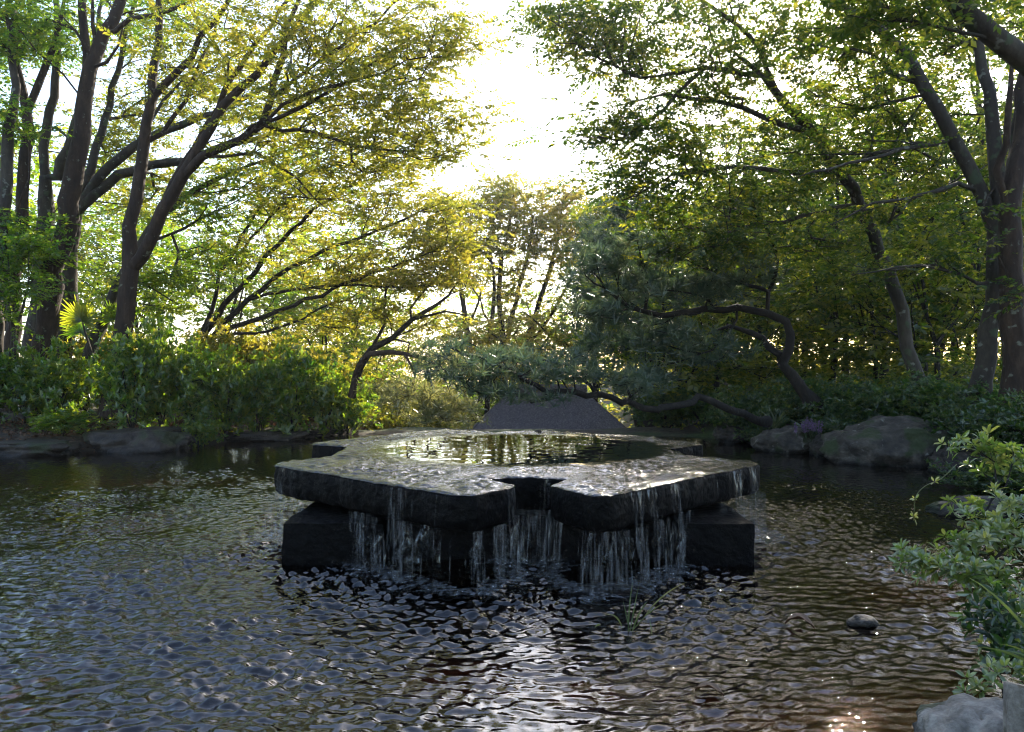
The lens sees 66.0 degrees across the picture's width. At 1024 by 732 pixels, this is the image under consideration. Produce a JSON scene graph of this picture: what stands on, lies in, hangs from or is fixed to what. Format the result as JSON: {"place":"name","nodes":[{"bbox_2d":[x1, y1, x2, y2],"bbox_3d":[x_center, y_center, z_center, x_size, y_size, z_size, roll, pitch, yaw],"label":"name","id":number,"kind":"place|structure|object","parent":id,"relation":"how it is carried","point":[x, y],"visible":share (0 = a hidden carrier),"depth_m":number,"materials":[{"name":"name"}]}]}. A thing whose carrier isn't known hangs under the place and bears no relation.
{"place":"outdoors","nodes":[
{"label":"outdoors","id":0,"kind":"place"},
{"bbox_2d":[145,332,234,436],"bbox_3d":[-6.585,0.465,16.038,1.664,2.326,1.705,0,0,-5],"label":"shrub","id":1,"kind":"object","parent":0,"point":[199,368],"visible":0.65,"depth_m":15.86,"materials":[{"name":"green plant"}]},
{"bbox_2d":[0,433,1023,731],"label":"pond water","id":2,"kind":"structure","parent":0,"point":[156,593],"depth_m":4.97,"materials":[{"name":"liquid"}]},
{"bbox_2d":[565,583,647,597],"bbox_3d":[0.686,1.640,5.619,0.691,0.124,0.424,0,0,-6],"label":"stone","id":3,"kind":"object","parent":2,"relation":"in","point":[610,591],"visible":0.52,"depth_m":5.57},
{"bbox_2d":[0,372,1023,463],"bbox_3d":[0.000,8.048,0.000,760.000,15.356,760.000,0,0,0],"label":"ground","id":4,"kind":"structure","parent":0,"point":[692,430],"depth_m":18.47,"materials":[{"name":"soil"}]},
{"bbox_2d":[0,344,42,417],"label":"shrub","id":5,"kind":"object","parent":4,"relation":"on","point":[3,379],"visible":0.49,"depth_m":15.52,"materials":[{"name":"green plant"}]},
{"bbox_2d":[0,0,52,416],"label":"tree","id":6,"kind":"object","parent":4,"relation":"on","point":[6,167],"visible":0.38,"depth_m":16.27,"materials":[{"name":"plant"}]},
{"bbox_2d":[0,343,58,422],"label":"shrub","id":7,"kind":"object","parent":4,"relation":"on","point":[21,365],"visible":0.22,"depth_m":15.66,"materials":[{"name":"green plant"}]},
{"bbox_2d":[3,127,64,319],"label":"tree","id":8,"kind":"object","parent":4,"relation":"on","point":[32,205],"visible":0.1,"depth_m":22.84,"materials":[{"name":"green plant"}]},
{"bbox_2d":[0,439,81,456],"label":"rock","id":9,"kind":"object","parent":4,"relation":"on","point":[33,447],"visible":0.65,"depth_m":13.93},
{"bbox_2d":[0,212,90,412],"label":"tree","id":10,"kind":"object","parent":4,"relation":"on","point":[7,296],"visible":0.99,"depth_m":15.61,"materials":[{"name":"green plant"}]},
{"bbox_2d":[0,0,91,411],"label":"tree","id":11,"kind":"object","parent":4,"relation":"on","point":[28,135],"visible":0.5,"depth_m":16.75,"materials":[{"name":"green plant"}]},
{"bbox_2d":[0,334,106,428],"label":"shrub","id":12,"kind":"object","parent":4,"relation":"on","point":[73,375],"visible":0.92,"depth_m":15.51,"materials":[{"name":"green plant"}]},
{"bbox_2d":[0,101,122,330],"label":"tree","id":13,"kind":"object","parent":4,"relation":"on","point":[69,110],"visible":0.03,"depth_m":26.22,"materials":[{"name":"green plant"}]},
{"bbox_2d":[19,405,106,435],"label":"shrub","id":14,"kind":"object","parent":4,"relation":"on","point":[59,421],"visible":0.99,"depth_m":14.94,"materials":[{"name":"green plant"}]},
{"bbox_2d":[0,0,135,355],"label":"tree","id":15,"kind":"object","parent":4,"relation":"on","point":[45,202],"visible":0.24,"depth_m":18.95,"materials":[{"name":"green plant"}]},
{"bbox_2d":[58,294,116,406],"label":"fan palm","id":16,"kind":"object","parent":4,"relation":"on","point":[80,318],"visible":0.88,"depth_m":17.36,"materials":[{"name":"green plant"}]},
{"bbox_2d":[30,318,146,397],"bbox_3d":[-9.776,-0.091,18.830,2.648,2.346,2.515,0,0,21],"label":"shrub","id":17,"kind":"object","parent":4,"relation":"on","point":[81,342],"visible":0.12,"depth_m":18.50,"materials":[{"name":"green plant"}]},
{"bbox_2d":[25,197,205,349],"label":"tree","id":18,"kind":"object","parent":4,"relation":"on","point":[98,271],"visible":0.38,"depth_m":23.37,"materials":[{"name":"green plant"}]},
{"bbox_2d":[0,0,253,415],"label":"tree","id":19,"kind":"object","parent":4,"relation":"on","point":[47,324],"visible":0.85,"depth_m":16.86,"materials":[{"name":"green plant"}]},
{"bbox_2d":[22,177,232,341],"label":"tree","id":20,"kind":"object","parent":4,"relation":"on","point":[170,246],"visible":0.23,"depth_m":26.28,"materials":[{"name":"green plant"}]},
{"bbox_2d":[90,319,181,428],"bbox_3d":[-7.336,0.286,15.542,1.705,2.492,1.664,0,0,-22],"label":"shrub","id":21,"kind":"object","parent":4,"relation":"on","point":[129,401],"visible":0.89,"depth_m":15.29,"materials":[{"name":"green plant"}]},
{"bbox_2d":[82,426,195,453],"bbox_3d":[-7.194,1.594,15.152,2.076,0.836,1.674,0,0,-6],"label":"rock","id":22,"kind":"object","parent":4,"relation":"on","point":[157,439],"visible":0.73,"depth_m":14.65,"materials":[{"name":"stone"}]},
{"bbox_2d":[103,312,208,426],"bbox_3d":[-6.948,0.221,16.021,1.905,2.602,1.859,0,0,8],"label":"shrub","id":23,"kind":"object","parent":4,"relation":"on","point":[160,362],"visible":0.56,"depth_m":15.75,"materials":[{"name":"green plant"}]},
{"bbox_2d":[78,162,261,337],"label":"tree","id":24,"kind":"object","parent":4,"relation":"on","point":[118,213],"visible":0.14,"depth_m":30.91,"materials":[{"name":"green plant"}]},
{"bbox_2d":[0,414,366,449],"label":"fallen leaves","id":25,"kind":"object","parent":4,"relation":"on","point":[68,434],"visible":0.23,"depth_m":15.69,"materials":[{"name":"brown plant"}]},
{"bbox_2d":[44,0,341,400],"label":"tree","id":26,"kind":"object","parent":4,"relation":"on","point":[97,185],"visible":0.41,"depth_m":18.97,"materials":[{"name":"green plant"}]},
{"bbox_2d":[175,408,227,446],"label":"shrub","id":27,"kind":"object","parent":4,"relation":"on","point":[199,430],"visible":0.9,"depth_m":15.63,"materials":[{"name":"green plant"}]},
{"bbox_2d":[81,133,363,366],"bbox_3d":[-6.855,-2.600,19.261,6.854,6.629,4.265,0,0,-33],"label":"tree","id":28,"kind":"object","parent":4,"relation":"on","point":[147,280],"visible":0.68,"depth_m":18.62,"materials":[{"name":"green plant"}]},
{"bbox_2d":[179,317,272,377],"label":"shrub","id":29,"kind":"object","parent":4,"relation":"on","point":[213,342],"visible":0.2,"depth_m":19.18,"materials":[{"name":"plant"}]},
{"bbox_2d":[180,342,281,437],"bbox_3d":[-6.243,0.586,16.822,2.091,2.211,2.143,0,0,-41],"label":"shrub","id":30,"kind":"object","parent":4,"relation":"on","point":[237,406],"visible":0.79,"depth_m":16.42,"materials":[{"name":"green plant"}]},
{"bbox_2d":[185,321,293,397],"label":"shrub","id":31,"kind":"object","parent":4,"relation":"on","point":[245,346],"visible":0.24,"depth_m":19.60,"materials":[{"name":"green plant"}]},
{"bbox_2d":[151,202,331,346],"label":"tree","id":32,"kind":"object","parent":4,"relation":"on","point":[234,307],"visible":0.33,"depth_m":27.53,"materials":[{"name":"green plant"}]},
{"bbox_2d":[224,349,301,435],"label":"shrub","id":33,"kind":"object","parent":4,"relation":"on","point":[253,426],"visible":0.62,"depth_m":16.74,"materials":[{"name":"green plant"}]},
{"bbox_2d":[184,201,344,340],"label":"tree","id":34,"kind":"object","parent":4,"relation":"on","point":[271,255],"visible":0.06,"depth_m":39.25,"materials":[{"name":"green plant"}]},
{"bbox_2d":[225,428,310,441],"bbox_3d":[-5.469,1.565,17.161,2.165,0.374,1.243,0,0,-11],"label":"rock","id":35,"kind":"object","parent":4,"relation":"on","point":[260,435],"visible":0.56,"depth_m":16.74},
{"bbox_2d":[187,194,376,344],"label":"tree","id":36,"kind":"object","parent":4,"relation":"on","point":[322,233],"visible":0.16,"depth_m":33.59,"materials":[{"name":"plant"}]},
{"bbox_2d":[242,330,349,412],"bbox_3d":[-5.482,0.281,20.305,3.130,2.541,2.972,0,0,16],"label":"shrub","id":37,"kind":"object","parent":4,"relation":"on","point":[317,355],"visible":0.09,"depth_m":20.23,"materials":[{"name":"plant"}]},
{"bbox_2d":[256,331,340,434],"bbox_3d":[-4.862,0.536,17.459,1.761,2.658,1.806,0,0,-29],"label":"shrub","id":38,"kind":"object","parent":4,"relation":"on","point":[300,361],"visible":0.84,"depth_m":17.09,"materials":[{"name":"green plant"}]},
{"bbox_2d":[94,0,528,419],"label":"tree","id":39,"kind":"object","parent":4,"relation":"on","point":[135,258],"visible":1,"depth_m":14.75,"materials":[{"name":"green plant"}]},
{"bbox_2d":[287,352,356,437],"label":"shrub","id":40,"kind":"object","parent":4,"relation":"on","point":[332,392],"visible":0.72,"depth_m":17.61,"materials":[{"name":"green plant"}]},
{"bbox_2d":[243,264,408,382],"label":"tree","id":41,"kind":"object","parent":4,"relation":"on","point":[353,343],"visible":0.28,"depth_m":30.16,"materials":[{"name":"green plant"}]},
{"bbox_2d":[244,226,422,368],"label":"tree","id":42,"kind":"object","parent":4,"relation":"on","point":[369,342],"visible":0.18,"depth_m":33.93,"materials":[{"name":"green plant"}]},
{"bbox_2d":[267,282,428,409],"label":"tree","id":43,"kind":"object","parent":4,"relation":"on","point":[386,328],"visible":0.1,"depth_m":33.45,"materials":[{"name":"green plant"}]},
{"bbox_2d":[309,346,393,415],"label":"shrub","id":44,"kind":"object","parent":4,"relation":"on","point":[370,364],"visible":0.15,"depth_m":20.70,"materials":[{"name":"plant"}]},
{"bbox_2d":[325,370,383,433],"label":"shrub","id":45,"kind":"object","parent":4,"relation":"on","point":[363,395],"visible":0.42,"depth_m":18.19,"materials":[{"name":"green plant"}]},
{"bbox_2d":[195,137,519,342],"bbox_3d":[-4.168,-2.514,19.853,8.838,7.090,5.330,0,0,0],"label":"fan tree","id":46,"kind":"object","parent":4,"relation":"on","point":[428,242],"visible":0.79,"depth_m":19.18,"materials":[{"name":"green plant"}]},
{"bbox_2d":[281,189,446,370],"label":"tree","id":47,"kind":"object","parent":4,"relation":"on","point":[386,244],"visible":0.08,"depth_m":43.63,"materials":[{"name":"green plant"}]},
{"bbox_2d":[255,247,520,385],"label":"tree","id":48,"kind":"object","parent":4,"relation":"on","point":[385,315],"visible":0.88,"depth_m":18.96,"materials":[{"name":"green plant"}]},
{"bbox_2d":[371,398,448,428],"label":"shrub","id":49,"kind":"object","parent":4,"relation":"on","point":[391,419],"visible":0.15,"depth_m":20.38,"materials":[{"name":"green plant"}]},
{"bbox_2d":[348,349,490,430],"bbox_3d":[-2.080,0.510,16.722,3.338,1.922,1.645,0,0,6],"label":"bush","id":50,"kind":"object","parent":4,"relation":"on","point":[431,404],"visible":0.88,"depth_m":16.60,"materials":[{"name":"green plant"}]},
{"bbox_2d":[387,177,503,423],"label":"tree","id":51,"kind":"object","parent":4,"relation":"on","point":[463,306],"visible":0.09,"depth_m":37.84,"materials":[{"name":"green plant"}]},
{"bbox_2d":[442,230,544,414],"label":"tree","id":52,"kind":"object","parent":4,"relation":"on","point":[494,292],"visible":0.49,"depth_m":34.91,"materials":[{"name":"green plant"}]},
{"bbox_2d":[387,294,602,391],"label":"maple","id":53,"kind":"object","parent":4,"relation":"on","point":[502,338],"visible":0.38,"depth_m":29.77,"materials":[{"name":"green plant"}]},
{"bbox_2d":[21,335,1000,423],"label":"underwood","id":54,"kind":"object","parent":4,"relation":"on","point":[612,408],"depth_m":44.72,"materials":[{"name":"green plant"}]},
{"bbox_2d":[434,168,592,395],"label":"tree","id":55,"kind":"object","parent":4,"relation":"on","point":[507,197],"visible":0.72,"depth_m":35.08,"materials":[{"name":"green plant"}]},
{"bbox_2d":[444,267,616,415],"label":"tree","id":56,"kind":"object","parent":4,"relation":"on","point":[528,308],"visible":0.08,"depth_m":45.66,"materials":[{"name":"green plant"}]},
{"bbox_2d":[472,384,625,429],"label":"path","id":57,"kind":"structure","parent":4,"relation":"on","point":[577,413],"depth_m":27.94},
{"bbox_2d":[515,177,615,366],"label":"tree","id":58,"kind":"object","parent":4,"relation":"on","point":[560,206],"visible":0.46,"depth_m":36.40,"materials":[{"name":"green plant"}]},
{"bbox_2d":[408,334,772,427],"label":"pine","id":59,"kind":"object","parent":4,"relation":"on","point":[577,374],"visible":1,"depth_m":11.23,"materials":[{"name":"green plant"}]},
{"bbox_2d":[545,187,669,401],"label":"tree","id":60,"kind":"object","parent":4,"relation":"on","point":[595,212],"visible":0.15,"depth_m":32.55,"materials":[{"name":"green plant"}]},
{"bbox_2d":[546,188,749,426],"bbox_3d":[3.953,-1.388,23.264,6.028,8.251,4.620,0,0,0],"label":"conifer","id":61,"kind":"object","parent":4,"relation":"on","point":[616,211],"visible":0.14,"depth_m":22.74,"materials":[{"name":"green plant"}]},
{"bbox_2d":[546,248,772,427],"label":"tree","id":62,"kind":"object","parent":4,"relation":"on","point":[694,382],"visible":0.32,"depth_m":18.95,"materials":[{"name":"green plant"}]},
{"bbox_2d":[621,381,700,427],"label":"shrub","id":63,"kind":"object","parent":4,"relation":"on","point":[656,421],"visible":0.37,"depth_m":19.57,"materials":[{"name":"green plant"}]},
{"bbox_2d":[554,190,824,412],"bbox_3d":[3.419,-1.313,15.358,5.574,4.543,2.675,0,0,-9],"label":"pine","id":64,"kind":"object","parent":4,"relation":"on","point":[725,285],"visible":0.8,"depth_m":14.93,"materials":[{"name":"green plant"}]},
{"bbox_2d":[656,386,736,427],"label":"shrub","id":65,"kind":"object","parent":4,"relation":"on","point":[696,410],"visible":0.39,"depth_m":18.51,"materials":[{"name":"green plant"}]},
{"bbox_2d":[490,0,927,389],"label":"tree","id":66,"kind":"object","parent":4,"relation":"on","point":[608,44],"visible":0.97,"depth_m":13.63,"materials":[{"name":"green plant"}]},
{"bbox_2d":[633,240,844,398],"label":"tree","id":67,"kind":"object","parent":4,"relation":"on","point":[730,373],"visible":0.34,"depth_m":18.61,"materials":[{"name":"green plant"}]},
{"bbox_2d":[660,103,827,391],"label":"tree","id":68,"kind":"object","parent":4,"relation":"on","point":[724,144],"visible":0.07,"depth_m":29.99,"materials":[{"name":"green plant"}]},
{"bbox_2d":[699,384,793,434],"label":"shrub","id":69,"kind":"object","parent":4,"relation":"on","point":[720,414],"visible":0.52,"depth_m":16.42,"materials":[{"name":"green plant"}]},
{"bbox_2d":[666,246,869,391],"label":"tree","id":70,"kind":"object","parent":4,"relation":"on","point":[758,330],"visible":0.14,"depth_m":22.08,"materials":[{"name":"green plant"}]},
{"bbox_2d":[737,389,805,428],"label":"shrub","id":71,"kind":"object","parent":4,"relation":"on","point":[776,408],"visible":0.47,"depth_m":15.88,"materials":[{"name":"green plant"}]},
{"bbox_2d":[750,425,818,453],"bbox_3d":[5.267,1.502,14.865,1.296,0.804,1.106,0,0,-25],"label":"rock","id":72,"kind":"object","parent":4,"relation":"on","point":[785,439],"visible":0.45,"depth_m":14.49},
{"bbox_2d":[744,369,847,423],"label":"shrub","id":73,"kind":"object","parent":4,"relation":"on","point":[815,389],"visible":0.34,"depth_m":16.23,"materials":[{"name":"green plant"}]},
{"bbox_2d":[626,349,1002,433],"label":"undergrowth","id":74,"kind":"object","parent":4,"relation":"on","point":[855,369],"visible":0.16,"depth_m":21.59,"materials":[{"name":"green plant"}]},
{"bbox_2d":[780,385,877,427],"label":"shrub","id":75,"kind":"object","parent":4,"relation":"on","point":[827,401],"visible":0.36,"depth_m":15.20,"materials":[{"name":"green plant"}]},
{"bbox_2d":[690,132,985,394],"bbox_3d":[8.215,-2.357,20.328,7.344,6.769,7.238,0,0,36],"label":"tree","id":76,"kind":"object","parent":4,"relation":"on","point":[838,200],"visible":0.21,"depth_m":19.64,"materials":[{"name":"green plant"}]},
{"bbox_2d":[814,408,872,432],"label":"shrub","id":77,"kind":"object","parent":4,"relation":"on","point":[841,422],"visible":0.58,"depth_m":14.43,"materials":[{"name":"green plant"}]},
{"bbox_2d":[743,86,949,380],"bbox_3d":[10.265,-4.071,24.680,6.290,9.816,6.424,0,0,32],"label":"tree","id":78,"kind":"object","parent":4,"relation":"on","point":[829,137],"visible":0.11,"depth_m":24.87,"materials":[{"name":"green plant"}]},
{"bbox_2d":[815,373,908,420],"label":"shrub","id":79,"kind":"object","parent":4,"relation":"on","point":[849,401],"visible":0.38,"depth_m":14.95,"materials":[{"name":"green plant"}]},
{"bbox_2d":[715,0,1023,416],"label":"tree","id":80,"kind":"object","parent":4,"relation":"on","point":[985,364],"visible":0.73,"depth_m":13.00,"materials":[{"name":"green plant"}]},
{"bbox_2d":[746,2,995,375],"bbox_3d":[10.107,-4.772,22.027,6.969,11.389,7.152,0,0,10],"label":"tree","id":81,"kind":"object","parent":4,"relation":"on","point":[935,126],"visible":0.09,"depth_m":21.17,"materials":[{"name":"green plant"}]},
{"bbox_2d":[761,217,999,383],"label":"tree","id":82,"kind":"object","parent":4,"relation":"on","point":[848,313],"visible":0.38,"depth_m":18.64,"materials":[{"name":"green plant"}]},
{"bbox_2d":[782,177,983,378],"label":"tree","id":83,"kind":"object","parent":4,"relation":"on","point":[877,315],"visible":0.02,"depth_m":28.68,"materials":[{"name":"green plant"}]},
{"bbox_2d":[767,22,1004,385],"bbox_3d":[10.588,-4.668,22.880,6.989,10.906,7.137,0,0,-39],"label":"tree","id":84,"kind":"object","parent":4,"relation":"on","point":[928,203],"visible":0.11,"depth_m":22.03,"materials":[{"name":"green plant"}]},
{"bbox_2d":[752,0,1023,76],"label":"tree","id":85,"kind":"object","parent":4,"relation":"on","point":[989,32],"visible":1,"depth_m":9.02,"materials":[{"name":"green plant"}]},
{"bbox_2d":[819,415,966,467],"bbox_3d":[6.407,1.499,13.181,2.412,1.339,1.796,0,0,14],"label":"boulder","id":86,"kind":"object","parent":4,"relation":"on","point":[903,441],"visible":0.59,"depth_m":12.67,"materials":[{"name":"stone"}]},
{"bbox_2d":[846,376,948,421],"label":"shrub","id":87,"kind":"object","parent":4,"relation":"on","point":[876,399],"visible":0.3,"depth_m":14.32,"materials":[{"name":"green plant"}]},
{"bbox_2d":[779,179,1023,389],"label":"tree","id":88,"kind":"object","parent":4,"relation":"on","point":[937,355],"visible":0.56,"depth_m":17.54,"materials":[{"name":"green plant"}]},
{"bbox_2d":[803,111,1023,354],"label":"tree","id":89,"kind":"object","parent":4,"relation":"on","point":[979,266],"visible":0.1,"depth_m":19.75,"materials":[{"name":"green plant"}]},
{"bbox_2d":[870,369,997,424],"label":"shrub","id":90,"kind":"object","parent":4,"relation":"on","point":[906,391],"visible":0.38,"depth_m":13.93,"materials":[{"name":"green plant"}]},
{"bbox_2d":[880,376,997,427],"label":"shrub","id":91,"kind":"object","parent":4,"relation":"on","point":[932,397],"visible":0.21,"depth_m":13.52,"materials":[{"name":"green plant"}]},
{"bbox_2d":[863,0,1023,344],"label":"tree","id":92,"kind":"object","parent":4,"relation":"on","point":[977,93],"visible":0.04,"depth_m":24.05,"materials":[{"name":"green plant"}]},
{"bbox_2d":[888,424,1023,670],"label":"azalea","id":93,"kind":"object","parent":4,"relation":"on","point":[974,567],"visible":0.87,"depth_m":4.29,"materials":[{"name":"green plant"}]},
{"bbox_2d":[926,445,986,474],"bbox_3d":[6.867,1.515,11.998,1.072,0.618,0.929,0,0,-38],"label":"rock","id":94,"kind":"object","parent":4,"relation":"on","point":[942,454],"visible":0.31,"depth_m":11.80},
{"bbox_2d":[912,693,1002,731],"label":"boulder","id":95,"kind":"object","parent":4,"relation":"on","point":[962,712],"visible":0.84,"depth_m":3.20,"materials":[{"name":"stone"}]},
{"bbox_2d":[898,1,1023,275],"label":"tree","id":96,"kind":"object","parent":4,"relation":"on","point":[956,60],"visible":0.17,"depth_m":19.29,"materials":[{"name":"green plant"}]},
{"bbox_2d":[912,0,1023,404],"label":"tree","id":97,"kind":"object","parent":4,"relation":"on","point":[1009,315],"visible":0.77,"depth_m":12.28,"materials":[{"name":"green plant"}]},
{"bbox_2d":[921,378,1023,431],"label":"shrub","id":98,"kind":"object","parent":4,"relation":"on","point":[964,400],"visible":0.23,"depth_m":12.76,"materials":[{"name":"green plant"}]},
{"bbox_2d":[924,451,1023,495],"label":"shrub","id":99,"kind":"object","parent":4,"relation":"on","point":[970,479],"visible":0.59,"depth_m":10.11,"materials":[{"name":"green plant"}]},
{"bbox_2d":[925,494,1023,518],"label":"rock","id":100,"kind":"object","parent":4,"relation":"on","point":[934,508],"visible":0.37,"depth_m":8.50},
{"bbox_2d":[929,390,1023,454],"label":"shrub","id":101,"kind":"object","parent":4,"relation":"on","point":[956,418],"visible":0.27,"depth_m":12.00,"materials":[{"name":"green plant"}]},
{"bbox_2d":[952,654,1023,698],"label":"azalea","id":102,"kind":"object","parent":4,"relation":"on","point":[975,685],"visible":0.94,"depth_m":3.40,"materials":[{"name":"green plant"}]},
{"bbox_2d":[955,384,1023,454],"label":"shrub","id":103,"kind":"object","parent":4,"relation":"on","point":[1013,420],"visible":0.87,"depth_m":11.02,"materials":[{"name":"green plant"}]},
{"bbox_2d":[957,580,1023,673],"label":"broadleaf bush","id":104,"kind":"object","parent":4,"relation":"on","point":[999,630],"visible":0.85,"depth_m":3.82,"materials":[{"name":"green plant"}]},
{"bbox_2d":[1003,681,1023,731],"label":"cut post","id":105,"kind":"object","parent":4,"relation":"on","point":[1013,707],"visible":1,"depth_m":2.88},
{"bbox_2d":[0,0,1023,382],"label":"sky","id":106,"kind":"structure","parent":0,"point":[511,79],"materials":[{"name":"white"}]},
{"bbox_2d":[274,430,759,566],"bbox_3d":[-0.023,1.486,8.470,4.687,1.131,5.836,0,0,0],"label":"stone water table","id":107,"kind":"object","parent":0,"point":[356,520],"visible":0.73,"depth_m":6.47,"materials":[{"name":"stone"}]},
{"bbox_2d":[274,429,757,493],"bbox_3d":[-0.080,0.910,8.532,5.151,0.050,4.826,0,0,42],"label":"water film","id":108,"kind":"object","parent":107,"relation":"on","point":[532,448],"visible":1,"depth_m":8.09,"materials":[{"name":"liquid"}]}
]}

